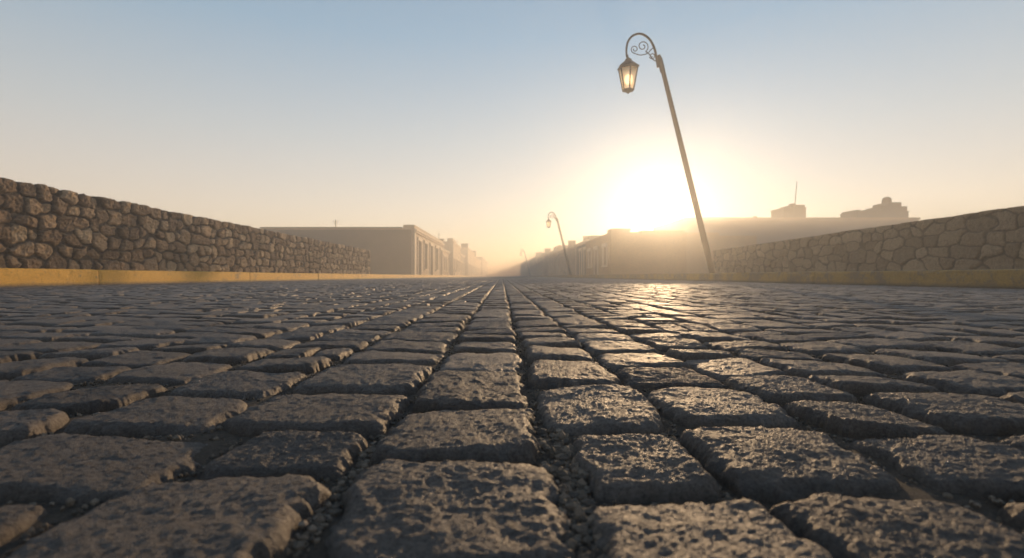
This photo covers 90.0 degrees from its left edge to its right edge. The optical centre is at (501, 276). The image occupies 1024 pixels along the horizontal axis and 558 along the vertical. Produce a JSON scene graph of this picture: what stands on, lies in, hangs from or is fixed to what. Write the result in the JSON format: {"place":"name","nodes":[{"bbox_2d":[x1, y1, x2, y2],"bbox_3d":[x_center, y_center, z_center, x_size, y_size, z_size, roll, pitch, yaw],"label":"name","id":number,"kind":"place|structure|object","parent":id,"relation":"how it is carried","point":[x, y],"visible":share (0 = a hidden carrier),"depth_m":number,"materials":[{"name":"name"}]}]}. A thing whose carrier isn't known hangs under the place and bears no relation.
{"place":"outdoors","nodes":[
{"label":"outdoors","id":0,"kind":"place"},
{"bbox_2d":[438,238,450,274],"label":"house","id":1,"kind":"structure","parent":0,"point":[446,262],"depth_m":69.56,"materials":[{"name":"stone"}]},
{"bbox_2d":[446,256,447,270],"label":"window","id":2,"kind":"structure","parent":1,"relation":"in","point":[446,256],"depth_m":70.06,"materials":[{"name":"stone"}]},
{"bbox_2d":[457,242,464,275],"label":"house","id":3,"kind":"structure","parent":0,"point":[462,264],"depth_m":98.97,"materials":[{"name":"stone"}]},
{"bbox_2d":[473,251,480,275],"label":"house","id":4,"kind":"structure","parent":0,"point":[477,267],"depth_m":149.65,"materials":[{"name":"beige stone"}]},
{"bbox_2d":[0,276,1023,557],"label":"road","id":5,"kind":"structure","parent":0,"point":[454,468],"depth_m":0.52,"materials":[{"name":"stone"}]},
{"bbox_2d":[0,0,1023,275],"label":"sky","id":6,"kind":"structure","parent":0,"point":[472,122],"materials":[{"name":"blue"}]},
{"bbox_2d":[547,245,567,274],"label":"house","id":7,"kind":"structure","parent":0,"point":[552,262],"depth_m":77.47,"materials":[{"name":"beige stone"}]},
{"bbox_2d":[653,183,919,243],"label":"fortified building","id":8,"kind":"structure","parent":0,"point":[791,221],"depth_m":60.00,"materials":[{"name":"brown stone"}]},
{"bbox_2d":[713,206,1023,272],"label":"stone wall","id":9,"kind":"structure","parent":0,"point":[991,239],"depth_m":8.89,"materials":[{"name":"grey stone"}]},
{"bbox_2d":[826,269,986,271],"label":"pavement","id":10,"kind":"structure","parent":0,"point":[910,270],"depth_m":7.33,"materials":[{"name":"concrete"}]},
{"bbox_2d":[520,249,530,275],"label":"street lamp","id":11,"kind":"object","parent":10,"relation":"on","point":[526,260],"visible":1,"depth_m":107.91,"materials":[{"name":"metal"}]},
{"bbox_2d":[546,212,571,274],"bbox_3d":[4.991,-2.819,44.500,2.282,5.538,0.520,0,0,0],"label":"street lamp","id":12,"kind":"object","parent":10,"relation":"on","point":[548,222],"visible":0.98,"depth_m":44.42,"materials":[{"name":"metal"}]},
{"bbox_2d":[617,33,715,272],"bbox_3d":[4.715,-3.500,14.600,2.784,6.884,0.650,0,0,0],"label":"street lamp","id":13,"kind":"object","parent":10,"relation":"on","point":[627,69],"visible":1,"depth_m":14.54,"materials":[{"name":"metal"}]},
{"label":"ground","id":14,"kind":"structure","parent":0,"visible":0},
{"bbox_2d":[0,268,483,286],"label":"kerb","id":15,"kind":"structure","parent":14,"relation":"on","point":[17,277],"depth_m":9.23,"materials":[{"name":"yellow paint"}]},
{"bbox_2d":[260,220,444,274],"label":"long house","id":16,"kind":"structure","parent":14,"relation":"on","point":[410,250],"depth_m":40.93,"materials":[{"name":"beige concrete"}]},
{"bbox_2d":[417,237,422,274],"bbox_3d":[-6.939,-1.540,43.400,0.118,3.360,2.180,0,0,0],"label":"door","id":17,"kind":"structure","parent":16,"relation":"in","point":[418,239],"depth_m":42.52,"materials":[{"name":"wood"}]},
{"bbox_2d":[424,240,428,269],"bbox_3d":[-6.929,-1.880,46.900,0.138,2.680,2.180,0,0,0],"label":"window","id":18,"kind":"structure","parent":16,"relation":"in","point":[425,242],"depth_m":46.52,"materials":[{"name":"stone"}]},
{"bbox_2d":[429,243,433,274],"bbox_3d":[-6.939,-1.540,50.700,0.118,3.360,2.380,0,0,0],"label":"door","id":19,"kind":"structure","parent":16,"relation":"in","point":[430,244],"depth_m":50.10,"materials":[{"name":"wood"}]},
{"bbox_2d":[435,245,438,270],"bbox_3d":[-6.929,-1.880,54.900,0.138,2.680,2.380,0,0,0],"label":"window","id":20,"kind":"structure","parent":16,"relation":"in","point":[437,247],"depth_m":54.27,"materials":[{"name":"stone"}]},
{"bbox_2d":[440,248,442,274],"bbox_3d":[-6.939,-1.540,58.800,0.118,3.360,2.180,0,0,0],"label":"door","id":21,"kind":"structure","parent":16,"relation":"in","point":[441,249],"depth_m":58.40,"materials":[{"name":"wood"}]},
{"bbox_2d":[444,238,461,274],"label":"house","id":22,"kind":"structure","parent":14,"relation":"on","point":[452,246],"depth_m":76.80,"materials":[{"name":"beige stone"}]},
{"bbox_2d":[461,243,474,275],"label":"house","id":23,"kind":"structure","parent":14,"relation":"on","point":[467,252],"depth_m":109.30,"materials":[{"name":"beige stone"}]},
{"bbox_2d":[476,257,487,275],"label":"house","id":24,"kind":"structure","parent":14,"relation":"on","point":[484,267],"depth_m":195.66,"materials":[{"name":"stone"}]},
{"bbox_2d":[520,260,528,275],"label":"house","id":25,"kind":"structure","parent":14,"relation":"on","point":[524,271],"depth_m":163.56,"materials":[{"name":"stone"}]},
{"bbox_2d":[529,252,541,275],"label":"house","id":26,"kind":"structure","parent":14,"relation":"on","point":[532,265],"depth_m":122.01,"materials":[{"name":"beige stone"}]},
{"bbox_2d":[536,248,550,275],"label":"house","id":27,"kind":"structure","parent":14,"relation":"on","point":[542,264],"depth_m":93.50,"materials":[{"name":"stone"}]},
{"bbox_2d":[555,240,575,274],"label":"house","id":28,"kind":"structure","parent":14,"relation":"on","point":[561,267],"depth_m":59.60,"materials":[{"name":"stone"}]},
{"bbox_2d":[559,256,560,270],"bbox_3d":[7.229,-1.580,63.823,0.138,1.880,1.680,0,0,0],"label":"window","id":29,"kind":"structure","parent":28,"relation":"in","point":[559,256],"depth_m":63.29,"materials":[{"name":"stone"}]},
{"bbox_2d":[561,255,563,274],"bbox_3d":[7.239,-1.190,61.177,0.118,2.660,1.680,0,0,0],"label":"door","id":30,"kind":"structure","parent":28,"relation":"in","point":[561,255],"depth_m":60.58,"materials":[{"name":"brown wood"}]},
{"bbox_2d":[563,254,565,270],"bbox_3d":[7.229,-1.580,58.750,0.138,1.880,1.680,0,0,0],"label":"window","id":31,"kind":"structure","parent":28,"relation":"in","point":[564,254],"depth_m":58.64,"materials":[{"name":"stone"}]},
{"bbox_2d":[574,235,601,274],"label":"house","id":32,"kind":"structure","parent":14,"relation":"on","point":[580,258],"depth_m":49.61,"materials":[{"name":"beige stone"}]},
{"bbox_2d":[579,248,581,274],"bbox_3d":[7.739,-1.290,50.404,0.118,2.860,1.680,0,0,0],"label":"door","id":33,"kind":"structure","parent":32,"relation":"in","point":[580,249],"depth_m":49.98,"materials":[{"name":"wood"}]},
{"bbox_2d":[583,246,585,274],"bbox_3d":[7.739,-1.290,47.750,0.118,2.860,1.680,0,0,0],"label":"door","id":34,"kind":"structure","parent":32,"relation":"in","point":[584,248],"depth_m":48.39,"materials":[{"name":"wood"}]},
{"bbox_2d":[586,228,686,274],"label":"house","id":35,"kind":"structure","parent":14,"relation":"on","point":[618,251],"depth_m":33.80,"materials":[{"name":"stone"}]},
{"bbox_2d":[587,248,591,267],"bbox_3d":[7.129,-1.455,41.626,0.138,1.630,1.680,0,0,0],"label":"window","id":36,"kind":"structure","parent":35,"relation":"in","point":[589,249],"depth_m":41.34,"materials":[{"name":"stone"}]},
{"bbox_2d":[593,246,598,274],"bbox_3d":[7.139,-1.065,38.916,0.118,2.410,1.680,0,0,0],"label":"door","id":37,"kind":"structure","parent":35,"relation":"in","point":[595,247],"depth_m":38.70,"materials":[{"name":"wood"}]},
{"bbox_2d":[601,243,607,266],"bbox_3d":[7.129,-1.455,35.550,0.138,1.630,1.680,0,0,0],"label":"window","id":38,"kind":"structure","parent":35,"relation":"in","point":[603,245],"depth_m":35.30,"materials":[{"name":"stone"}]},
{"bbox_2d":[687,233,756,272],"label":"house","id":39,"kind":"structure","parent":14,"relation":"on","point":[696,261],"depth_m":40.00,"materials":[{"name":"stone"}]},
{"bbox_2d":[518,269,1023,288],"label":"kerb","id":40,"kind":"structure","parent":14,"relation":"on","point":[1001,278],"depth_m":7.80,"materials":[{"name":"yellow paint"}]},
{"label":"pavement","id":41,"kind":"structure","parent":0,"visible":0},
{"bbox_2d":[0,177,370,273],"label":"stone wall","id":42,"kind":"structure","parent":41,"relation":"on","point":[43,226],"depth_m":9.22,"materials":[{"name":"grey stone"}]}
]}

